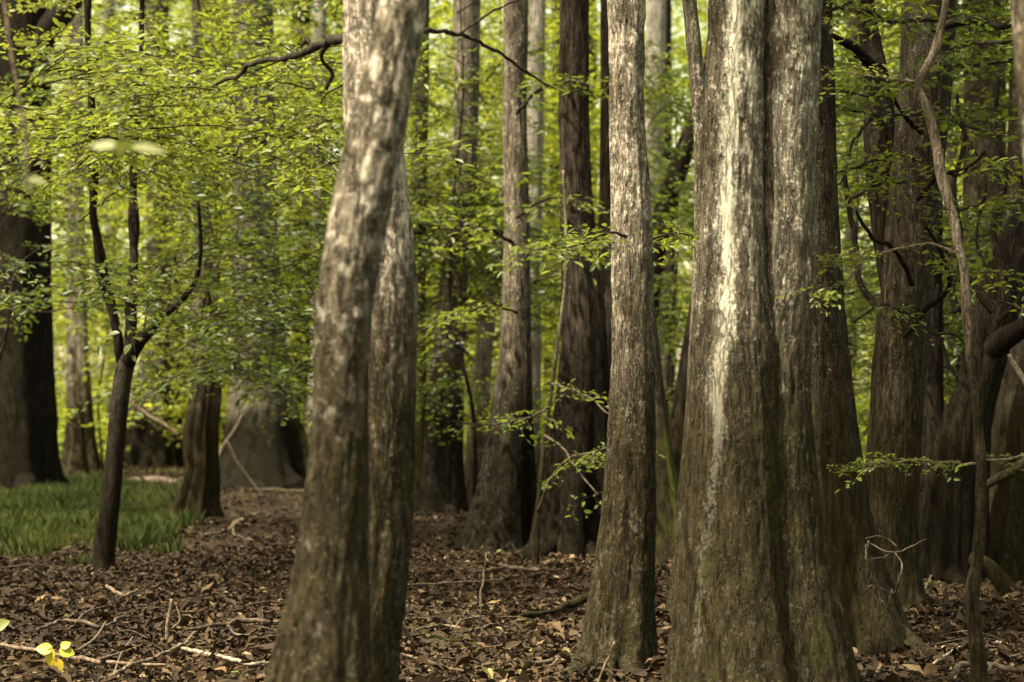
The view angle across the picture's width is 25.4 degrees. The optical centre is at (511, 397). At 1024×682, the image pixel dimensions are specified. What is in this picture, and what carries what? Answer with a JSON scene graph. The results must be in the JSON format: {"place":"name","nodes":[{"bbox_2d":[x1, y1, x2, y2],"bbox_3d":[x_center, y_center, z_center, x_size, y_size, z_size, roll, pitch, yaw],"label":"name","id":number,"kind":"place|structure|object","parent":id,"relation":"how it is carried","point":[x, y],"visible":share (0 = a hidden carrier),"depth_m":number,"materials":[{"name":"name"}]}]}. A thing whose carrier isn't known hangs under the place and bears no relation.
{"place":"outdoors","nodes":[
{"label":"outdoors","id":0,"kind":"place"},
{"bbox_2d":[0,403,1023,681],"bbox_3d":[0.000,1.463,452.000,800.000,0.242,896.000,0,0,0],"label":"ground","id":1,"kind":"structure","parent":0,"point":[440,525],"depth_m":18.63,"materials":[{"name":"soil"}]},
{"bbox_2d":[0,619,9,630],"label":"leaf","id":2,"kind":"object","parent":1,"relation":"on","point":[4,623],"visible":1,"depth_m":12.00,"materials":[{"name":"yellow plant"}]},
{"bbox_2d":[0,0,83,491],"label":"tree","id":3,"kind":"object","parent":1,"relation":"on","point":[29,450],"visible":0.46,"depth_m":32.56,"materials":[{"name":"brown plant"}]},
{"bbox_2d":[60,4,103,475],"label":"tree","id":4,"kind":"object","parent":1,"relation":"on","point":[80,453],"visible":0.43,"depth_m":42.80,"materials":[{"name":"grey plant"}]},
{"bbox_2d":[0,16,204,359],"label":"understory tree","id":5,"kind":"object","parent":1,"relation":"on","point":[37,210],"visible":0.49,"depth_m":27.00,"materials":[{"name":"green plant"}]},
{"bbox_2d":[99,0,116,453],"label":"distant tree","id":6,"kind":"object","parent":1,"relation":"on","point":[105,15],"visible":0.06,"depth_m":61.87,"materials":[{"name":"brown plant"}]},
{"bbox_2d":[0,469,222,567],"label":"grass","id":7,"kind":"structure","parent":1,"relation":"on","point":[20,522],"depth_m":25.12,"materials":[{"name":"green plant"}]},
{"bbox_2d":[124,0,183,469],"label":"buttressed tree","id":8,"kind":"object","parent":1,"relation":"on","point":[148,450],"visible":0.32,"depth_m":48.60,"materials":[{"name":"brown plant"}]},
{"bbox_2d":[129,399,178,435],"bbox_3d":[-6.352,0.293,40.006,0.992,0.752,0.112,0,0,3],"label":"fallen branch","id":9,"kind":"object","parent":1,"relation":"on","point":[151,417],"visible":0.86,"depth_m":39.98,"materials":[{"name":"brown wood"}]},
{"bbox_2d":[129,476,178,485],"bbox_3d":[-5.681,1.457,37.676,0.536,0.249,3.232,0,0,-24],"label":"fallen log","id":10,"kind":"object","parent":1,"relation":"on","point":[155,478],"visible":0.2,"depth_m":38.59,"materials":[{"name":"beige wood"}]},
{"bbox_2d":[144,1,231,426],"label":"tree","id":11,"kind":"object","parent":1,"relation":"on","point":[178,368],"visible":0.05,"depth_m":55.86,"materials":[{"name":"brown plant"}]},
{"bbox_2d":[161,0,225,525],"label":"gnarled tree","id":12,"kind":"object","parent":1,"relation":"on","point":[200,487],"visible":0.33,"depth_m":26.47,"materials":[{"name":"brown plant"}]},
{"bbox_2d":[50,27,342,464],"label":"understory tree","id":13,"kind":"object","parent":1,"relation":"on","point":[100,434],"visible":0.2,"depth_m":44.84,"materials":[{"name":"green plant"}]},
{"bbox_2d":[200,0,228,448],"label":"distant tree","id":14,"kind":"object","parent":1,"relation":"on","point":[223,424],"visible":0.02,"depth_m":65.75,"materials":[{"name":"green plant"}]},
{"bbox_2d":[181,647,268,665],"bbox_3d":[-1.621,1.415,12.486,0.833,0.076,0.374,0,0,34],"label":"fallen branch","id":15,"kind":"object","parent":1,"relation":"on","point":[238,660],"visible":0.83,"depth_m":12.32,"materials":[{"name":"beige wood"}]},
{"bbox_2d":[201,511,265,540],"bbox_3d":[-3.086,1.405,25.444,0.561,0.100,5.680,0,0,-5],"label":"fallen branch","id":16,"kind":"object","parent":1,"relation":"on","point":[235,524],"visible":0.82,"depth_m":24.82,"materials":[{"name":"wood"}]},
{"bbox_2d":[172,0,309,490],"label":"buttressed tree","id":17,"kind":"object","parent":1,"relation":"on","point":[272,453],"visible":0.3,"depth_m":36.57,"materials":[{"name":"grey plant"}]},
{"bbox_2d":[219,414,263,495],"bbox_3d":[-3.962,0.962,33.504,0.967,1.445,0.109,0,0,0],"label":"fallen branch","id":18,"kind":"object","parent":1,"relation":"on","point":[231,435],"visible":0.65,"depth_m":33.48,"materials":[{"name":"wood"}]},
{"bbox_2d":[0,0,490,578],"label":"forked sapling","id":19,"kind":"object","parent":1,"relation":"on","point":[128,340],"visible":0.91,"depth_m":17.47,"materials":[{"name":"green plant"}]},
{"bbox_2d":[53,0,471,427],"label":"understory tree","id":20,"kind":"object","parent":1,"relation":"on","point":[269,361],"visible":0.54,"depth_m":23.00,"materials":[{"name":"green plant"}]},
{"bbox_2d":[107,0,452,425],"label":"understory tree","id":21,"kind":"object","parent":1,"relation":"on","point":[300,37],"visible":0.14,"depth_m":44.59,"materials":[{"name":"green plant"}]},
{"bbox_2d":[273,511,300,522],"bbox_3d":[-2.410,1.450,27.449,0.317,0.230,1.288,0,0,28],"label":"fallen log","id":22,"kind":"object","parent":1,"relation":"on","point":[287,516],"visible":0.2,"depth_m":26.99,"materials":[{"name":"brown wood"}]},
{"bbox_2d":[291,1,310,422],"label":"distant tree","id":23,"kind":"object","parent":1,"relation":"on","point":[305,22],"visible":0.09,"depth_m":53.82,"materials":[{"name":"green plant"}]},
{"bbox_2d":[304,0,326,443],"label":"tree","id":24,"kind":"object","parent":1,"relation":"on","point":[319,15],"visible":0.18,"depth_m":41.89,"materials":[{"name":"green plant"}]},
{"bbox_2d":[264,0,427,681],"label":"leaning tree","id":25,"kind":"object","parent":1,"relation":"on","point":[324,631],"visible":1,"depth_m":7.51,"materials":[{"name":"brown plant"}]},
{"bbox_2d":[2,0,46,191],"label":"hanging vine","id":26,"kind":"object","parent":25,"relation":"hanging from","point":[27,185],"visible":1,"depth_m":6.40,"materials":[{"name":"brown plant"}]},
{"bbox_2d":[89,0,165,154],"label":"leaf spray","id":27,"kind":"object","parent":25,"relation":"hanging from","point":[122,147],"visible":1,"depth_m":5.00,"materials":[{"name":"green plant"}]},
{"bbox_2d":[211,0,552,681],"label":"tree","id":28,"kind":"object","parent":1,"relation":"on","point":[392,378],"visible":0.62,"depth_m":8.90,"materials":[{"name":"brown plant"}]},
{"bbox_2d":[409,71,429,382],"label":"distant tree","id":29,"kind":"object","parent":1,"relation":"on","point":[412,159],"visible":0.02,"depth_m":63.85,"materials":[{"name":"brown plant"}]},
{"bbox_2d":[412,0,429,509],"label":"tree","id":30,"kind":"object","parent":1,"relation":"on","point":[419,436],"visible":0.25,"depth_m":27.92,"materials":[{"name":"brown plant"}]},
{"bbox_2d":[413,0,479,519],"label":"tree","id":31,"kind":"object","parent":1,"relation":"on","point":[442,489],"visible":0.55,"depth_m":27.35,"materials":[{"name":"brown plant"}]},
{"bbox_2d":[308,0,591,456],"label":"understory tree","id":32,"kind":"object","parent":1,"relation":"on","point":[440,12],"visible":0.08,"depth_m":40.43,"materials":[{"name":"green plant"}]},
{"bbox_2d":[408,578,504,585],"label":"fallen branch","id":33,"kind":"object","parent":1,"relation":"on","point":[439,583],"visible":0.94,"depth_m":17.39,"materials":[{"name":"brown wood"}]},
{"bbox_2d":[401,653,553,674],"bbox_3d":[-0.113,1.412,12.124,1.001,0.031,0.912,0,0,0],"label":"fallen branch","id":34,"kind":"object","parent":1,"relation":"on","point":[456,669],"visible":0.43,"depth_m":11.91,"materials":[{"name":"brown wood"}]},
{"bbox_2d":[297,0,667,498],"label":"understory tree","id":35,"kind":"object","parent":1,"relation":"on","point":[453,196],"visible":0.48,"depth_m":26.64,"materials":[{"name":"green plant"}]},
{"bbox_2d":[479,553,486,606],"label":"upright twig","id":36,"kind":"object","parent":1,"relation":"on","point":[480,597],"visible":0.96,"depth_m":16.20,"materials":[{"name":"wood"}]},
{"bbox_2d":[464,160,503,507],"bbox_3d":[0.127,-4.313,28.820,8.841,11.824,7.928,0,0,0],"label":"pale tree","id":37,"kind":"object","parent":1,"relation":"on","point":[484,346],"visible":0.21,"depth_m":28.40,"materials":[{"name":"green plant"}]},
{"bbox_2d":[410,0,610,558],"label":"tree","id":38,"kind":"object","parent":1,"relation":"on","point":[501,511],"visible":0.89,"depth_m":21.86,"materials":[{"name":"brown plant"}]},
{"bbox_2d":[0,464,1023,681],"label":"fallen leaves","id":39,"kind":"object","parent":1,"relation":"on","point":[206,608],"depth_m":15.21,"materials":[{"name":"brown plant"}]},
{"bbox_2d":[35,641,74,674],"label":"yellow leaf sprig","id":40,"kind":"object","parent":39,"relation":"on","point":[47,650],"visible":0.93,"depth_m":11.88,"materials":[{"name":"yellow plant"}]},
{"bbox_2d":[36,604,129,630],"bbox_3d":[-2.654,1.413,14.734,0.384,0.049,1.669,0,0,5],"label":"fallen branch","id":41,"kind":"object","parent":39,"relation":"on","point":[75,621],"visible":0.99,"depth_m":14.30,"materials":[{"name":"brown wood"}]},
{"bbox_2d":[105,584,138,596],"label":"fallen branch","id":42,"kind":"object","parent":39,"relation":"on","point":[112,589],"visible":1,"depth_m":16.51,"materials":[{"name":"beige wood"}]},
{"bbox_2d":[123,462,151,486],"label":"fallen branch","id":43,"kind":"object","parent":39,"relation":"on","point":[131,469],"visible":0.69,"depth_m":34.00,"materials":[{"name":"brown wood"}]},
{"bbox_2d":[91,631,195,681],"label":"fallen branch","id":44,"kind":"object","parent":39,"relation":"on","point":[150,659],"visible":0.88,"depth_m":12.34,"materials":[{"name":"wood"}]},
{"bbox_2d":[165,599,180,638],"bbox_3d":[-2.027,1.338,13.598,0.103,0.275,0.037,0,0,0],"label":"broken stick","id":45,"kind":"object","parent":39,"relation":"on","point":[168,628],"visible":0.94,"depth_m":13.59,"materials":[{"name":"brown wood"}]},
{"bbox_2d":[185,617,270,635],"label":"fallen branch","id":46,"kind":"object","parent":39,"relation":"on","point":[242,620],"visible":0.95,"depth_m":14.11,"materials":[{"name":"brown wood"}]},
{"bbox_2d":[249,488,303,492],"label":"fallen branch","id":47,"kind":"object","parent":39,"relation":"on","point":[285,490],"visible":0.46,"depth_m":34.98,"materials":[{"name":"wood"}]},
{"bbox_2d":[429,633,466,644],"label":"seedling","id":48,"kind":"object","parent":39,"relation":"on","point":[446,638],"visible":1,"depth_m":13.00,"materials":[{"name":"green plant"}]},
{"bbox_2d":[416,615,493,630],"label":"fallen branch","id":49,"kind":"object","parent":39,"relation":"on","point":[438,625],"visible":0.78,"depth_m":14.10,"materials":[{"name":"wood"}]},
{"bbox_2d":[0,470,1023,681],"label":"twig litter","id":50,"kind":"object","parent":39,"relation":"on","point":[261,507],"visible":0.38,"depth_m":22.33,"materials":[{"name":"brown wood"}]},
{"bbox_2d":[473,564,560,573],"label":"fallen branch","id":51,"kind":"object","parent":39,"relation":"on","point":[496,569],"visible":0.98,"depth_m":18.72,"materials":[{"name":"brown wood"}]},
{"bbox_2d":[518,593,587,617],"bbox_3d":[0.285,1.406,15.329,0.141,0.110,1.220,0,0,28],"label":"tree root","id":52,"kind":"object","parent":39,"relation":"on","point":[579,600],"visible":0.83,"depth_m":15.47,"materials":[{"name":"brown plant"}]},
{"bbox_2d":[945,661,1023,681],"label":"fallen branch","id":53,"kind":"object","parent":39,"relation":"on","point":[953,673],"visible":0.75,"depth_m":11.96,"materials":[{"name":"wood"}]},
{"bbox_2d":[988,652,1023,671],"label":"fallen branch","id":54,"kind":"object","parent":39,"relation":"on","point":[990,667],"visible":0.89,"depth_m":12.21,"materials":[{"name":"wood"}]},
{"bbox_2d":[50,0,1010,454],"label":"woods","id":55,"kind":"object","parent":1,"relation":"on","point":[676,42],"visible":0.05,"depth_m":62.68,"materials":[{"name":"green plant"}]},
{"bbox_2d":[527,0,545,485],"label":"tree","id":56,"kind":"object","parent":1,"relation":"on","point":[537,11],"visible":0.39,"depth_m":30.89,"materials":[{"name":"grey plant"}]},
{"bbox_2d":[541,0,559,443],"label":"distant tree","id":57,"kind":"object","parent":1,"relation":"on","point":[557,166],"visible":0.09,"depth_m":57.87,"materials":[{"name":"green plant"}]},
{"bbox_2d":[528,653,573,668],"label":"fallen branch","id":58,"kind":"object","parent":1,"relation":"on","point":[547,661],"visible":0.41,"depth_m":12.16,"materials":[{"name":"wood"}]},
{"bbox_2d":[426,0,690,447],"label":"understory tree","id":59,"kind":"object","parent":1,"relation":"on","point":[595,150],"visible":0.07,"depth_m":38.52,"materials":[{"name":"green plant"}]},
{"bbox_2d":[511,0,609,561],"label":"shaggy tree","id":60,"kind":"object","parent":1,"relation":"on","point":[583,359],"visible":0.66,"depth_m":21.22,"materials":[{"name":"brown plant"}]},
{"bbox_2d":[448,170,679,571],"bbox_3d":[0.404,-0.161,18.351,1.813,3.599,2.575,0,0,0],"label":"sapling","id":61,"kind":"object","parent":1,"relation":"on","point":[540,497],"visible":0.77,"depth_m":18.75,"materials":[{"name":"green plant"}]},
{"bbox_2d":[589,0,597,226],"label":"distant tree","id":62,"kind":"object","parent":1,"relation":"on","point":[594,69],"visible":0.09,"depth_m":61.86,"materials":[{"name":"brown plant"}]},
{"bbox_2d":[597,0,611,388],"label":"tree","id":63,"kind":"object","parent":1,"relation":"on","point":[604,189],"visible":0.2,"depth_m":22.51,"materials":[{"name":"brown plant"}]},
{"bbox_2d":[597,641,615,681],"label":"upright twig","id":64,"kind":"object","parent":1,"relation":"on","point":[605,663],"visible":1,"depth_m":10.89,"materials":[{"name":"brown wood"}]},
{"bbox_2d":[529,0,698,681],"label":"tree","id":65,"kind":"object","parent":1,"relation":"on","point":[620,608],"visible":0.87,"depth_m":11.80,"materials":[{"name":"grey plant"}]},
{"bbox_2d":[542,40,705,421],"bbox_3d":[2.357,-1.984,31.988,3.967,7.117,10.803,0,0,0],"label":"understory tree","id":66,"kind":"object","parent":1,"relation":"on","point":[683,187],"visible":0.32,"depth_m":29.97,"materials":[{"name":"green plant"}]},
{"bbox_2d":[644,0,665,391],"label":"tree","id":67,"kind":"object","parent":1,"relation":"on","point":[656,21],"visible":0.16,"depth_m":35.87,"materials":[{"name":"grey plant"}]},
{"bbox_2d":[643,94,678,571],"bbox_3d":[0.915,-4.644,19.899,8.924,12.630,9.511,0,0,0],"label":"mossy tree","id":68,"kind":"object","parent":1,"relation":"on","point":[667,480],"visible":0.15,"depth_m":20.03,"materials":[{"name":"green plant"}]},
{"bbox_2d":[663,0,676,422],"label":"distant tree","id":69,"kind":"object","parent":1,"relation":"on","point":[668,39],"visible":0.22,"depth_m":51.86,"materials":[{"name":"grey plant"}]},
{"bbox_2d":[652,46,706,318],"bbox_3d":[3.118,-4.791,30.693,7.516,12.797,7.898,0,0,0],"label":"leaning tree","id":70,"kind":"object","parent":1,"relation":"on","point":[686,136],"visible":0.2,"depth_m":30.89,"materials":[{"name":"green plant"}]},
{"bbox_2d":[670,292,691,478],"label":"tree","id":71,"kind":"object","parent":1,"relation":"on","point":[677,416],"visible":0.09,"depth_m":25.58,"materials":[{"name":"brown plant"}]},
{"bbox_2d":[661,0,704,622],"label":"slender tree","id":72,"kind":"object","parent":1,"relation":"on","point":[694,54],"visible":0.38,"depth_m":14.86,"materials":[{"name":"grey plant"}]},
{"bbox_2d":[662,0,862,681],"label":"twin trunk tree","id":73,"kind":"object","parent":1,"relation":"on","point":[757,598],"visible":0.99,"depth_m":10.66,"materials":[{"name":"brown plant"}]},
{"bbox_2d":[844,4,858,384],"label":"distant tree","id":74,"kind":"object","parent":1,"relation":"on","point":[848,26],"visible":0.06,"depth_m":43.89,"materials":[{"name":"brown plant"}]},
{"bbox_2d":[810,0,952,666],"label":"tree","id":75,"kind":"object","parent":1,"relation":"on","point":[848,521],"visible":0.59,"depth_m":12.76,"materials":[{"name":"brown plant"}]},
{"bbox_2d":[833,23,958,435],"bbox_3d":[4.104,-1.552,27.477,3.360,6.281,12.005,0,0,8],"label":"understory tree","id":76,"kind":"object","parent":1,"relation":"on","point":[844,211],"visible":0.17,"depth_m":26.98,"materials":[{"name":"green plant"}]},
{"bbox_2d":[769,0,1023,681],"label":"sapling","id":77,"kind":"object","parent":1,"relation":"on","point":[978,663],"visible":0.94,"depth_m":10.98,"materials":[{"name":"beige plant"}]},
{"bbox_2d":[817,0,1023,622],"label":"forked tree","id":78,"kind":"object","parent":1,"relation":"on","point":[900,187],"visible":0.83,"depth_m":14.14,"materials":[{"name":"brown plant"}]},
{"bbox_2d":[864,535,926,614],"bbox_3d":[2.076,0.966,12.350,0.350,0.447,0.121,0,0,0],"label":"dead vine","id":79,"kind":"object","parent":78,"relation":"attached to","point":[866,548],"visible":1,"depth_m":12.35,"materials":[{"name":"brown wood"}]},
{"bbox_2d":[834,29,1009,429],"bbox_3d":[7.436,-2.760,41.050,7.892,8.730,14.474,0,0,7],"label":"understory tree","id":80,"kind":"object","parent":1,"relation":"on","point":[859,409],"visible":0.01,"depth_m":39.61,"materials":[{"name":"green plant"}]},
{"bbox_2d":[832,0,1012,370],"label":"understory tree","id":81,"kind":"object","parent":1,"relation":"on","point":[961,33],"visible":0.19,"depth_m":19.95,"materials":[{"name":"green plant"}]},
{"bbox_2d":[834,50,1019,440],"bbox_3d":[4.365,-1.433,21.353,3.450,6.106,6.094,0,0,11],"label":"understory tree","id":82,"kind":"object","parent":1,"relation":"on","point":[948,381],"visible":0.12,"depth_m":20.10,"materials":[{"name":"green plant"}]},
{"bbox_2d":[925,575,932,590],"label":"fallen branch","id":83,"kind":"object","parent":1,"relation":"on","point":[929,579],"visible":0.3,"depth_m":17.45,"materials":[{"name":"wood"}]},
{"bbox_2d":[919,199,943,537],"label":"tree","id":84,"kind":"object","parent":1,"relation":"on","point":[933,410],"visible":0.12,"depth_m":18.89,"materials":[{"name":"brown plant"}]},
{"bbox_2d":[943,0,958,406],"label":"distant tree","id":85,"kind":"object","parent":1,"relation":"on","point":[952,157],"visible":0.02,"depth_m":39.91,"materials":[{"name":"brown plant"}]},
{"bbox_2d":[943,617,967,636],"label":"fallen branch","id":86,"kind":"object","parent":1,"relation":"on","point":[964,633],"visible":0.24,"depth_m":13.60,"materials":[{"name":"wood"}]},
{"bbox_2d":[920,65,1023,585],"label":"curved tree","id":87,"kind":"object","parent":1,"relation":"on","point":[947,526],"visible":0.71,"depth_m":18.01,"materials":[{"name":"brown plant"}]},
{"bbox_2d":[932,620,1015,664],"bbox_3d":[2.653,1.395,13.099,0.090,0.073,2.103,0,0,25],"label":"fallen branch","id":88,"kind":"object","parent":1,"relation":"on","point":[943,658],"visible":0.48,"depth_m":12.46,"materials":[{"name":"wood"}]},
{"bbox_2d":[955,0,1006,379],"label":"tree","id":89,"kind":"object","parent":1,"relation":"on","point":[972,185],"visible":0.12,"depth_m":21.83,"materials":[{"name":"brown plant"}]},
{"bbox_2d":[967,552,1021,593],"bbox_3d":[3.616,1.374,16.602,0.581,0.518,0.139,0,0,0],"label":"tree root","id":90,"kind":"object","parent":1,"relation":"on","point":[997,575],"visible":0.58,"depth_m":16.55,"materials":[{"name":"brown plant"}]},
{"bbox_2d":[989,8,1023,582],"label":"buttressed tree","id":91,"kind":"object","parent":1,"relation":"on","point":[1006,504],"visible":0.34,"depth_m":18.56,"materials":[{"name":"brown plant"}]},
{"bbox_2d":[1011,0,1023,164],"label":"tree","id":92,"kind":"object","parent":1,"relation":"on","point":[1017,6],"visible":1,"depth_m":7.38,"materials":[{"name":"brown plant"}]},
{"bbox_2d":[51,0,1009,401],"label":"sky","id":93,"kind":"structure","parent":0,"point":[61,354],"materials":[{"name":"white"}]},
{"bbox_2d":[986,457,1023,489],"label":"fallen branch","id":94,"kind":"object","parent":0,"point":[1002,476],"visible":0.71,"depth_m":15.97,"materials":[{"name":"brown wood"}]},
{"bbox_2d":[1007,353,1023,384],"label":"fallen branch","id":95,"kind":"object","parent":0,"point":[1018,371],"visible":1,"depth_m":15.49,"materials":[{"name":"wood"}]}
]}

